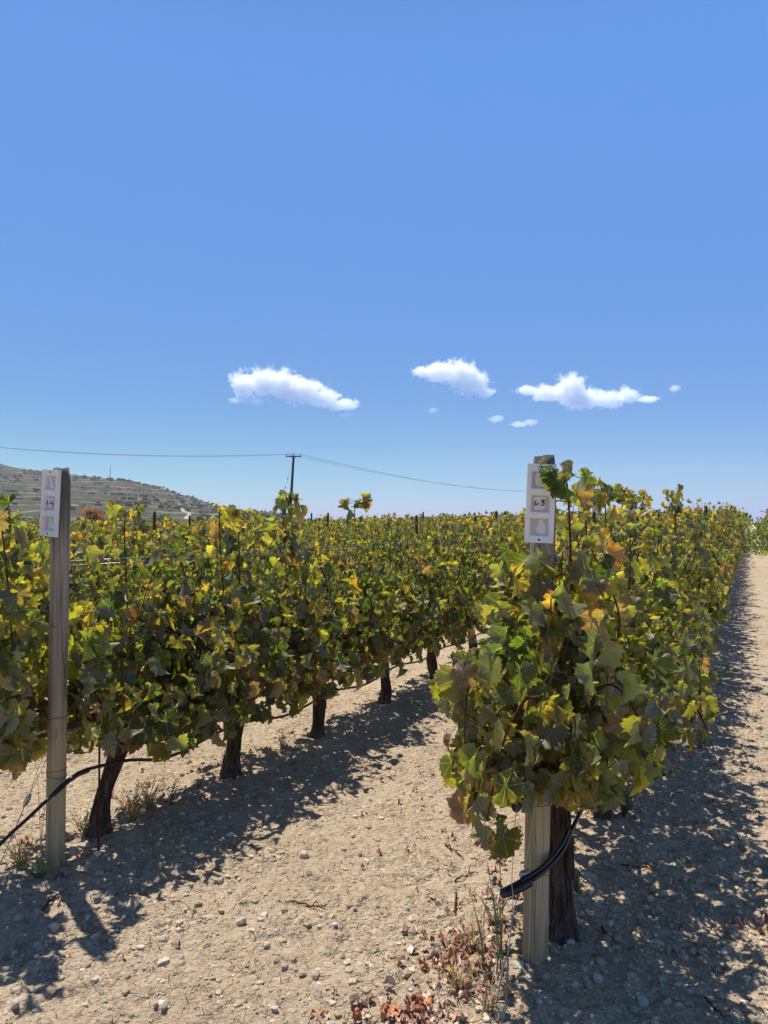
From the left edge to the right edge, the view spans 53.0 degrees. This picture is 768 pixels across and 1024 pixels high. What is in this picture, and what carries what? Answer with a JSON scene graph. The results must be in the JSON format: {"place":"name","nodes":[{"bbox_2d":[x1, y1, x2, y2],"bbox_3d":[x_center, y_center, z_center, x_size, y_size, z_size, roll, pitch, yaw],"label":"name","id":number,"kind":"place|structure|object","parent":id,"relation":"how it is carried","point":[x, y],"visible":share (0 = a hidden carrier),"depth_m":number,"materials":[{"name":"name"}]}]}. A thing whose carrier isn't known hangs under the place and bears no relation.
{"place":"outdoors","nodes":[
{"label":"outdoors","id":0,"kind":"place"},
{"bbox_2d":[0,464,306,522],"bbox_3d":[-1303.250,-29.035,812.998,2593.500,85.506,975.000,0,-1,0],"label":"hill","id":1,"kind":"structure","parent":0,"point":[28,505],"depth_m":643.56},
{"bbox_2d":[79,506,118,522],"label":"bush","id":2,"kind":"object","parent":1,"relation":"on","point":[95,513],"visible":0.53,"depth_m":148.39,"materials":[{"name":"brown plant"}]},
{"bbox_2d":[0,466,299,522],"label":"hillside scrub","id":3,"kind":"object","parent":1,"relation":"on","point":[144,501],"visible":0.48,"depth_m":634.36,"materials":[{"name":"green plant"}]},
{"bbox_2d":[70,536,511,565],"bbox_3d":[6.714,0.190,20.287,0.002,0.589,37.602,0,-1,26],"label":"trellis wire","id":4,"kind":"object","parent":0,"point":[247,555],"visible":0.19,"depth_m":4.38,"materials":[{"name":"metal"}]},
{"bbox_2d":[72,523,613,560],"bbox_3d":[6.633,0.176,20.326,0.002,0.589,37.602,0,-1,26],"label":"trellis wire","id":5,"kind":"object","parent":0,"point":[257,551],"visible":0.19,"depth_m":4.77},
{"bbox_2d":[0,525,767,1023],"bbox_3d":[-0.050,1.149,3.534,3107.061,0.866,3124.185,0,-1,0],"label":"ground","id":6,"kind":"structure","parent":0,"point":[746,625],"depth_m":3.24,"materials":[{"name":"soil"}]},
{"bbox_2d":[10,999,19,1008],"bbox_3d":[-1.144,1.524,2.385,0.027,0.030,0.032,1,-1,-43],"label":"stone","id":7,"kind":"object","parent":6,"relation":"on","point":[14,1003],"visible":1,"depth_m":2.38,"materials":[{"name":"stone"}]},
{"bbox_2d":[0,827,44,867],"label":"dry weed","id":8,"kind":"object","parent":6,"relation":"on","point":[25,859],"visible":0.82,"depth_m":3.34,"materials":[{"name":"beige plant"}]},
{"bbox_2d":[9,850,63,879],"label":"green weed","id":9,"kind":"object","parent":6,"relation":"on","point":[38,874],"visible":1,"depth_m":3.19,"materials":[{"name":"green plant"}]},
{"bbox_2d":[35,774,44,873],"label":"dry weed","id":10,"kind":"object","parent":6,"relation":"on","point":[41,832],"visible":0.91,"depth_m":3.24,"materials":[{"name":"plant"}]},
{"bbox_2d":[0,529,85,679],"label":"grape vine","id":11,"kind":"object","parent":6,"relation":"on","point":[43,587],"visible":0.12,"depth_m":5.59,"materials":[{"name":"green plant"}]},
{"bbox_2d":[45,467,70,868],"bbox_3d":[-1.405,0.702,3.317,0.095,1.792,0.085,0,-1,0],"label":"vineyard post","id":12,"kind":"object","parent":6,"relation":"on","point":[56,773],"visible":0.91,"depth_m":3.29,"materials":[{"name":"grey wood"}]},
{"bbox_2d":[0,729,57,863],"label":"guy wire","id":13,"kind":"object","parent":12,"relation":"attached to","point":[26,800],"visible":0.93,"depth_m":3.18,"materials":[{"name":"metal"}]},
{"bbox_2d":[39,469,60,536],"bbox_3d":[-1.424,-0.038,3.281,0.098,0.285,0.018,5,2,27],"label":"number sign","id":14,"kind":"object","parent":12,"relation":"attached to","point":[50,503],"visible":1,"depth_m":3.28,"materials":[{"name":"white plastic"}]},
{"bbox_2d":[0,633,481,846],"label":"irrigation hose","id":15,"kind":"object","parent":12,"relation":"attached to","point":[63,785],"visible":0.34,"depth_m":3.36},
{"bbox_2d":[26,536,100,607],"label":"grape vine","id":16,"kind":"object","parent":6,"relation":"on","point":[73,577],"visible":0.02,"depth_m":8.44,"materials":[{"name":"green plant"}]},
{"bbox_2d":[38,536,118,581],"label":"grape vine","id":17,"kind":"object","parent":6,"relation":"on","point":[40,551],"visible":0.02,"depth_m":11.22,"materials":[{"name":"green plant"}]},
{"bbox_2d":[66,808,91,835],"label":"green weed","id":18,"kind":"object","parent":6,"relation":"on","point":[86,824],"visible":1,"depth_m":3.62,"materials":[{"name":"green plant"}]},
{"bbox_2d":[70,526,111,563],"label":"grape vine","id":19,"kind":"object","parent":6,"relation":"on","point":[99,528],"visible":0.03,"depth_m":14.09,"materials":[{"name":"green plant"}]},
{"bbox_2d":[72,514,118,548],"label":"grape vine","id":20,"kind":"object","parent":6,"relation":"on","point":[82,525],"visible":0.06,"depth_m":16.62,"materials":[{"name":"green plant"}]},
{"bbox_2d":[97,699,100,850],"bbox_3d":[-1.260,1.214,3.403,0.013,0.770,0.009,0,-1,0],"label":"training rod","id":21,"kind":"object","parent":6,"relation":"on","point":[98,831],"visible":0.66,"depth_m":3.40,"materials":[{"name":"metal"}]},
{"bbox_2d":[45,542,179,646],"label":"grape vine","id":22,"kind":"object","parent":6,"relation":"on","point":[84,594],"visible":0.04,"depth_m":6.25,"materials":[{"name":"green plant"}]},
{"bbox_2d":[76,522,159,597],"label":"grape vine","id":23,"kind":"object","parent":6,"relation":"on","point":[99,542],"visible":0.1,"depth_m":9.02,"materials":[{"name":"green plant"}]},
{"bbox_2d":[101,533,154,582],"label":"grape vine","id":24,"kind":"object","parent":6,"relation":"on","point":[112,560],"visible":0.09,"depth_m":12.00,"materials":[{"name":"green plant"}]},
{"bbox_2d":[113,525,147,548],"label":"grape vine","id":25,"kind":"object","parent":6,"relation":"on","point":[122,531],"visible":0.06,"depth_m":17.52,"materials":[{"name":"green plant"}]},
{"bbox_2d":[0,493,261,838],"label":"grape vine","id":26,"kind":"object","parent":6,"relation":"on","point":[108,658],"visible":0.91,"depth_m":3.51,"materials":[{"name":"green plant"}]},
{"bbox_2d":[109,524,163,559],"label":"grape vine","id":27,"kind":"object","parent":6,"relation":"on","point":[136,541],"visible":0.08,"depth_m":15.01,"materials":[{"name":"green plant"}]},
{"bbox_2d":[112,778,162,822],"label":"dry weed","id":28,"kind":"object","parent":6,"relation":"on","point":[132,816],"visible":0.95,"depth_m":3.79,"materials":[{"name":"brown plant"}]},
{"bbox_2d":[141,778,164,809],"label":"dry weed","id":29,"kind":"object","parent":6,"relation":"on","point":[148,803],"visible":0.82,"depth_m":3.97,"materials":[{"name":"beige plant"}]},
{"bbox_2d":[157,957,169,966],"bbox_3d":[-0.751,1.539,2.624,0.031,0.028,0.044,0,-1,25],"label":"stone","id":30,"kind":"object","parent":6,"relation":"on","point":[163,961],"visible":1,"depth_m":2.62,"materials":[{"name":"stone"}]},
{"bbox_2d":[138,516,193,551],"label":"grape vine","id":31,"kind":"object","parent":6,"relation":"on","point":[174,527],"visible":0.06,"depth_m":16.03,"materials":[{"name":"green plant"}]},
{"bbox_2d":[143,516,202,569],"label":"grape vine","id":32,"kind":"object","parent":6,"relation":"on","point":[168,526],"visible":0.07,"depth_m":12.87,"materials":[{"name":"green plant"}]},
{"bbox_2d":[166,776,180,803],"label":"green weed","id":33,"kind":"object","parent":6,"relation":"on","point":[171,799],"visible":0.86,"depth_m":4.07,"materials":[{"name":"green plant"}]},
{"bbox_2d":[143,528,230,586],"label":"grape vine","id":34,"kind":"object","parent":6,"relation":"on","point":[160,531],"visible":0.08,"depth_m":10.09,"materials":[{"name":"green plant"}]},
{"bbox_2d":[135,534,244,617],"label":"grape vine","id":35,"kind":"object","parent":6,"relation":"on","point":[204,561],"visible":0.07,"depth_m":7.45,"materials":[{"name":"green plant"}]},
{"bbox_2d":[190,517,227,566],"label":"grape vine","id":36,"kind":"object","parent":6,"relation":"on","point":[201,529],"visible":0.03,"depth_m":13.76,"materials":[{"name":"green plant"}]},
{"bbox_2d":[194,516,261,578],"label":"grape vine","id":37,"kind":"object","parent":6,"relation":"on","point":[243,525],"visible":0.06,"depth_m":11.23,"materials":[{"name":"green plant"}]},
{"bbox_2d":[114,503,351,779],"bbox_3d":[-0.881,0.770,4.468,0.975,1.639,1.304,0,-1,26],"label":"grape vine","id":38,"kind":"object","parent":6,"relation":"on","point":[270,647],"visible":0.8,"depth_m":4.37,"materials":[{"name":"green plant"}]},
{"bbox_2d":[225,514,280,551],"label":"grape vine","id":39,"kind":"object","parent":6,"relation":"on","point":[257,539],"visible":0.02,"depth_m":15.14,"materials":[{"name":"green plant"}]},
{"bbox_2d":[217,516,315,606],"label":"grape vine","id":40,"kind":"object","parent":6,"relation":"on","point":[278,579],"visible":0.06,"depth_m":8.31,"materials":[{"name":"green plant"}]},
{"bbox_2d":[246,513,312,572],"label":"grape vine","id":41,"kind":"object","parent":6,"relation":"on","point":[276,536],"visible":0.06,"depth_m":12.16,"materials":[{"name":"green plant"}]},
{"bbox_2d":[279,453,300,513],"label":"utility pole","id":42,"kind":"object","parent":6,"relation":"on","point":[293,457],"visible":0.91,"depth_m":81.94,"materials":[{"name":"wood"}]},
{"bbox_2d":[295,517,322,546],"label":"grape vine","id":43,"kind":"object","parent":6,"relation":"on","point":[311,531],"visible":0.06,"depth_m":21.00,"materials":[{"name":"green plant"}]},
{"bbox_2d":[281,525,339,562],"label":"grape vine","id":44,"kind":"object","parent":6,"relation":"on","point":[308,534],"visible":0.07,"depth_m":13.06,"materials":[{"name":"green plant"}]},
{"bbox_2d":[282,522,352,594],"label":"grape vine","id":45,"kind":"object","parent":6,"relation":"on","point":[332,559],"visible":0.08,"depth_m":9.46,"materials":[{"name":"green plant"}]},
{"bbox_2d":[244,489,408,738],"bbox_3d":[-0.444,0.740,5.397,0.987,1.762,1.346,0,-1,26],"label":"grape vine","id":46,"kind":"object","parent":6,"relation":"on","point":[345,640],"visible":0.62,"depth_m":5.25,"materials":[{"name":"green plant"}]},
{"bbox_2d":[320,518,346,544],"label":"grape vine","id":47,"kind":"object","parent":6,"relation":"on","point":[340,536],"visible":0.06,"depth_m":18.17,"materials":[{"name":"green plant"}]},
{"bbox_2d":[315,525,369,555],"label":"grape vine","id":48,"kind":"object","parent":6,"relation":"on","point":[336,543],"visible":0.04,"depth_m":13.93,"materials":[{"name":"green plant"}]},
{"bbox_2d":[308,525,400,588],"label":"grape vine","id":49,"kind":"object","parent":6,"relation":"on","point":[350,533],"visible":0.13,"depth_m":10.21,"materials":[{"name":"green plant"}]},
{"bbox_2d":[345,521,399,557],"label":"grape vine","id":50,"kind":"object","parent":6,"relation":"on","point":[376,523],"visible":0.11,"depth_m":15.16,"materials":[{"name":"green plant"}]},
{"bbox_2d":[0,507,750,576],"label":"distant vineyard","id":51,"kind":"object","parent":6,"relation":"on","point":[739,512],"visible":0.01,"depth_m":39.35,"materials":[{"name":"plant"}]},
{"bbox_2d":[363,513,389,540],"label":"grape vine","id":52,"kind":"object","parent":6,"relation":"on","point":[379,529],"visible":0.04,"depth_m":20.11,"materials":[{"name":"green plant"}]},
{"bbox_2d":[0,719,767,1023],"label":"fallen leaves","id":53,"kind":"object","parent":6,"relation":"on","point":[415,1001],"visible":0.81,"depth_m":2.58,"materials":[{"name":"plant"}]},
{"bbox_2d":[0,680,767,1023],"bbox_3d":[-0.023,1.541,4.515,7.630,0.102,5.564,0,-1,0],"label":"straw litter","id":54,"kind":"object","parent":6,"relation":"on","point":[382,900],"visible":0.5,"depth_m":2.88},
{"bbox_2d":[354,519,414,577],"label":"grape vine","id":55,"kind":"object","parent":6,"relation":"on","point":[399,563],"visible":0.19,"depth_m":11.15,"materials":[{"name":"green plant"}]},
{"bbox_2d":[377,512,410,563],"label":"grape vine","id":56,"kind":"object","parent":6,"relation":"on","point":[402,547],"visible":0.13,"depth_m":16.02,"materials":[{"name":"green plant"}]},
{"bbox_2d":[335,493,462,703],"bbox_3d":[0.013,0.742,6.366,0.906,1.764,1.405,0,-1,26],"label":"grape vine","id":57,"kind":"object","parent":6,"relation":"on","point":[417,622],"visible":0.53,"depth_m":6.26,"materials":[{"name":"green plant"}]},
{"bbox_2d":[399,516,419,537],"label":"grape vine","id":58,"kind":"object","parent":6,"relation":"on","point":[413,525],"visible":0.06,"depth_m":22.03,"materials":[{"name":"green plant"}]},
{"bbox_2d":[392,522,428,552],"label":"grape vine","id":59,"kind":"object","parent":6,"relation":"on","point":[419,532],"visible":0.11,"depth_m":17.20,"materials":[{"name":"green plant"}]},
{"bbox_2d":[387,519,440,572],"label":"grape vine","id":60,"kind":"object","parent":6,"relation":"on","point":[418,537],"visible":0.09,"depth_m":12.05,"materials":[{"name":"green plant"}]},
{"bbox_2d":[418,517,446,544],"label":"grape vine","id":61,"kind":"object","parent":6,"relation":"on","point":[434,527],"visible":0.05,"depth_m":18.24,"materials":[{"name":"green plant"}]},
{"bbox_2d":[383,524,485,678],"bbox_3d":[0.464,0.873,7.286,0.883,1.524,1.304,0,-1,26],"label":"grape vine","id":62,"kind":"object","parent":6,"relation":"on","point":[445,574],"visible":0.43,"depth_m":7.16,"materials":[{"name":"green plant"}]},
{"bbox_2d":[414,516,472,560],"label":"grape vine","id":63,"kind":"object","parent":6,"relation":"on","point":[452,535],"visible":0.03,"depth_m":13.38,"materials":[{"name":"green plant"}]},
{"bbox_2d":[439,516,457,541],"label":"grape vine","id":64,"kind":"object","parent":6,"relation":"on","point":[446,526],"visible":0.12,"depth_m":19.16,"materials":[{"name":"green plant"}]},
{"bbox_2d":[419,941,499,990],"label":"dry weed","id":65,"kind":"object","parent":6,"relation":"on","point":[460,978],"visible":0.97,"depth_m":2.44,"materials":[{"name":"beige plant"}]},
{"bbox_2d":[454,512,487,552],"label":"grape vine","id":66,"kind":"object","parent":6,"relation":"on","point":[460,522],"visible":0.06,"depth_m":14.13,"materials":[{"name":"green plant"}]},
{"bbox_2d":[422,521,521,651],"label":"grape vine","id":67,"kind":"object","parent":6,"relation":"on","point":[477,569],"visible":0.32,"depth_m":8.08,"materials":[{"name":"green plant"}]},
{"bbox_2d":[443,908,504,949],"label":"dry weed","id":68,"kind":"object","parent":6,"relation":"on","point":[470,936],"visible":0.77,"depth_m":2.68,"materials":[{"name":"beige plant"}]},
{"bbox_2d":[470,876,493,973],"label":"green weed","id":69,"kind":"object","parent":6,"relation":"on","point":[481,938],"visible":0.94,"depth_m":2.52,"materials":[{"name":"green plant"}]},
{"bbox_2d":[477,511,497,553],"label":"grape vine","id":70,"kind":"object","parent":6,"relation":"on","point":[485,518],"visible":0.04,"depth_m":15.28,"materials":[{"name":"green plant"}]},
{"bbox_2d":[468,951,521,1016],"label":"dry weed","id":71,"kind":"object","parent":6,"relation":"on","point":[491,1001],"visible":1,"depth_m":2.30,"materials":[{"name":"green plant"}]},
{"bbox_2d":[468,519,523,608],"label":"grape vine","id":72,"kind":"object","parent":6,"relation":"on","point":[480,524],"visible":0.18,"depth_m":9.00,"materials":[{"name":"green plant"}]},
{"bbox_2d":[484,858,508,976],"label":"green weed","id":73,"kind":"object","parent":6,"relation":"on","point":[499,945],"visible":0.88,"depth_m":2.49,"materials":[{"name":"green plant"}]},
{"bbox_2d":[476,893,520,926],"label":"dry weed","id":74,"kind":"object","parent":6,"relation":"on","point":[491,919],"visible":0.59,"depth_m":2.84,"materials":[{"name":"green plant"}]},
{"bbox_2d":[494,1001,505,1020],"bbox_3d":[0.342,1.530,2.289,0.034,0.127,0.055,-1,-1,33],"label":"anchor peg","id":75,"kind":"object","parent":6,"relation":"on","point":[499,1005],"visible":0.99,"depth_m":2.28,"materials":[{"name":"brown wood"}]},
{"bbox_2d":[493,957,508,1012],"bbox_3d":[0.351,1.419,2.313,0.044,0.130,0.070,0,-1,13],"label":"cord loop","id":76,"kind":"object","parent":75,"relation":"attached to","point":[505,1001],"visible":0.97,"depth_m":2.31,"materials":[{"name":"metal"}]},
{"bbox_2d":[489,518,511,543],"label":"grape vine","id":77,"kind":"object","parent":6,"relation":"on","point":[504,526],"visible":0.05,"depth_m":15.89,"materials":[{"name":"green plant"}]},
{"bbox_2d":[502,511,516,535],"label":"grape vine","id":78,"kind":"object","parent":6,"relation":"on","point":[510,516],"visible":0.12,"depth_m":23.90,"materials":[{"name":"plant"}]},
{"bbox_2d":[514,508,527,601],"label":"grape vine","id":79,"kind":"object","parent":6,"relation":"on","point":[525,550],"visible":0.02,"depth_m":10.03,"materials":[{"name":"green plant"}]},
{"bbox_2d":[522,454,555,965],"bbox_3d":[0.524,0.697,2.602,0.120,1.782,0.089,0,-1,0],"label":"vineyard post","id":80,"kind":"object","parent":6,"relation":"on","point":[535,921],"visible":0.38,"depth_m":2.56,"materials":[{"name":"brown wood"}]},
{"bbox_2d":[507,800,535,957],"bbox_3d":[0.429,1.137,2.450,0.032,0.441,0.240,-1,-1,33],"label":"guy wire","id":81,"kind":"object","parent":80,"relation":"attached to","point":[522,873],"visible":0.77,"depth_m":2.43,"materials":[{"name":"metal"}]},
{"bbox_2d":[524,464,556,542],"bbox_3d":[0.520,-0.028,2.560,0.094,0.262,0.018,2,1,8],"label":"number sign","id":82,"kind":"object","parent":80,"relation":"attached to","point":[539,514],"visible":0.97,"depth_m":2.56,"materials":[{"name":"white plastic"}]},
{"bbox_2d":[500,810,583,898],"bbox_3d":[2.851,1.212,7.349,0.152,0.149,11.051,0,-1,26],"label":"irrigation hose","id":83,"kind":"object","parent":80,"relation":"attached to","point":[522,884],"visible":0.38,"depth_m":2.50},
{"bbox_2d":[429,459,701,945],"bbox_3d":[0.606,0.712,2.757,0.939,1.747,1.516,0,-1,26],"label":"grape vine","id":84,"kind":"object","parent":6,"relation":"on","point":[578,730],"visible":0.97,"depth_m":2.37,"materials":[{"name":"green plant"}]},
{"bbox_2d":[572,867,586,892],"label":"green weed","id":85,"kind":"object","parent":6,"relation":"on","point":[577,887],"visible":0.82,"depth_m":3.08,"materials":[{"name":"green plant"}]},
{"bbox_2d":[563,514,599,554],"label":"grape vine","id":86,"kind":"object","parent":6,"relation":"on","point":[580,535],"visible":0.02,"depth_m":13.08,"materials":[{"name":"green plant"}]},
{"bbox_2d":[581,871,597,880],"bbox_3d":[0.854,1.518,3.196,0.068,0.051,0.056,0,-1,24],"label":"stone","id":87,"kind":"object","parent":6,"relation":"on","point":[589,875],"visible":0.64,"depth_m":3.18,"materials":[{"name":"stone"}]},
{"bbox_2d":[592,972,602,983],"bbox_3d":[0.692,1.510,2.493,0.034,0.034,0.031,0,-1,17],"label":"stone","id":88,"kind":"object","parent":6,"relation":"on","point":[597,978],"visible":1,"depth_m":2.48,"materials":[{"name":"stone"}]},
{"bbox_2d":[486,467,726,819],"bbox_3d":[1.133,0.696,3.845,1.092,1.782,1.326,0,-1,26],"label":"grape vine","id":89,"kind":"object","parent":6,"relation":"on","point":[666,642],"visible":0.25,"depth_m":3.54,"materials":[{"name":"green plant"}]},
{"bbox_2d":[619,780,641,817],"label":"green weed","id":90,"kind":"object","parent":6,"relation":"on","point":[625,808],"visible":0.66,"depth_m":3.85,"materials":[{"name":"green plant"}]},
{"bbox_2d":[638,995,648,1006],"bbox_3d":[0.808,1.530,2.398,0.033,0.036,0.031,0,-1,8],"label":"stone","id":91,"kind":"object","parent":6,"relation":"on","point":[643,1001],"visible":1,"depth_m":2.39,"materials":[{"name":"stone"}]},
{"bbox_2d":[603,487,714,702],"bbox_3d":[1.566,0.713,4.835,0.956,1.740,1.329,0,-1,26],"label":"grape vine","id":92,"kind":"object","parent":6,"relation":"on","point":[659,587],"visible":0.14,"depth_m":4.59,"materials":[{"name":"green plant"}]},
{"bbox_2d":[611,516,717,656],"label":"grape vine","id":93,"kind":"object","parent":6,"relation":"on","point":[666,573],"visible":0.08,"depth_m":5.57,"materials":[{"name":"green plant"}]},
{"bbox_2d":[635,484,722,657],"bbox_3d":[2.513,0.671,6.813,0.869,1.909,1.761,0,-1,26],"label":"grape vine","id":94,"kind":"object","parent":6,"relation":"on","point":[692,582],"visible":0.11,"depth_m":6.67,"materials":[{"name":"green plant"}]},
{"bbox_2d":[643,490,728,643],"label":"grape vine","id":95,"kind":"object","parent":6,"relation":"on","point":[716,582],"visible":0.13,"depth_m":7.50,"materials":[{"name":"green plant"}]},
{"bbox_2d":[673,507,733,587],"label":"grape vine","id":96,"kind":"object","parent":6,"relation":"on","point":[728,554],"visible":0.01,"depth_m":10.46,"materials":[{"name":"green plant"}]},
{"bbox_2d":[682,515,729,626],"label":"grape vine","id":97,"kind":"object","parent":6,"relation":"on","point":[725,615],"visible":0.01,"depth_m":8.41,"materials":[{"name":"green plant"}]},
{"bbox_2d":[681,498,731,607],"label":"grape vine","id":98,"kind":"object","parent":6,"relation":"on","point":[714,554],"visible":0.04,"depth_m":9.60,"materials":[{"name":"green plant"}]},
{"bbox_2d":[694,498,736,583],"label":"grape vine","id":99,"kind":"object","parent":6,"relation":"on","point":[718,541],"visible":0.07,"depth_m":11.83,"materials":[{"name":"green plant"}]},
{"bbox_2d":[703,509,737,576],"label":"grape vine","id":100,"kind":"object","parent":6,"relation":"on","point":[722,521],"visible":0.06,"depth_m":13.27,"materials":[{"name":"green plant"}]},
{"bbox_2d":[707,515,734,582],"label":"grape vine","id":101,"kind":"object","parent":6,"relation":"on","point":[721,516],"visible":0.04,"depth_m":12.35,"materials":[{"name":"green plant"}]},
{"bbox_2d":[708,502,738,573],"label":"grape vine","id":102,"kind":"object","parent":6,"relation":"on","point":[727,535],"visible":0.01,"depth_m":14.87,"materials":[{"name":"green plant"}]},
{"bbox_2d":[720,502,742,551],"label":"grape vine","id":103,"kind":"object","parent":6,"relation":"on","point":[736,526],"visible":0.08,"depth_m":21.37,"materials":[{"name":"plant"}]},
{"bbox_2d":[738,514,767,556],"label":"grapevine","id":104,"kind":"object","parent":6,"relation":"on","point":[762,549],"visible":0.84,"depth_m":27.21,"materials":[{"name":"plant"}]},
{"bbox_2d":[742,521,767,549],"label":"grapevine","id":105,"kind":"object","parent":6,"relation":"on","point":[760,530],"visible":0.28,"depth_m":29.75,"materials":[{"name":"plant"}]},
{"bbox_2d":[0,0,767,522],"label":"sky","id":106,"kind":"structure","parent":0,"point":[460,243],"materials":[{"name":"blue"}]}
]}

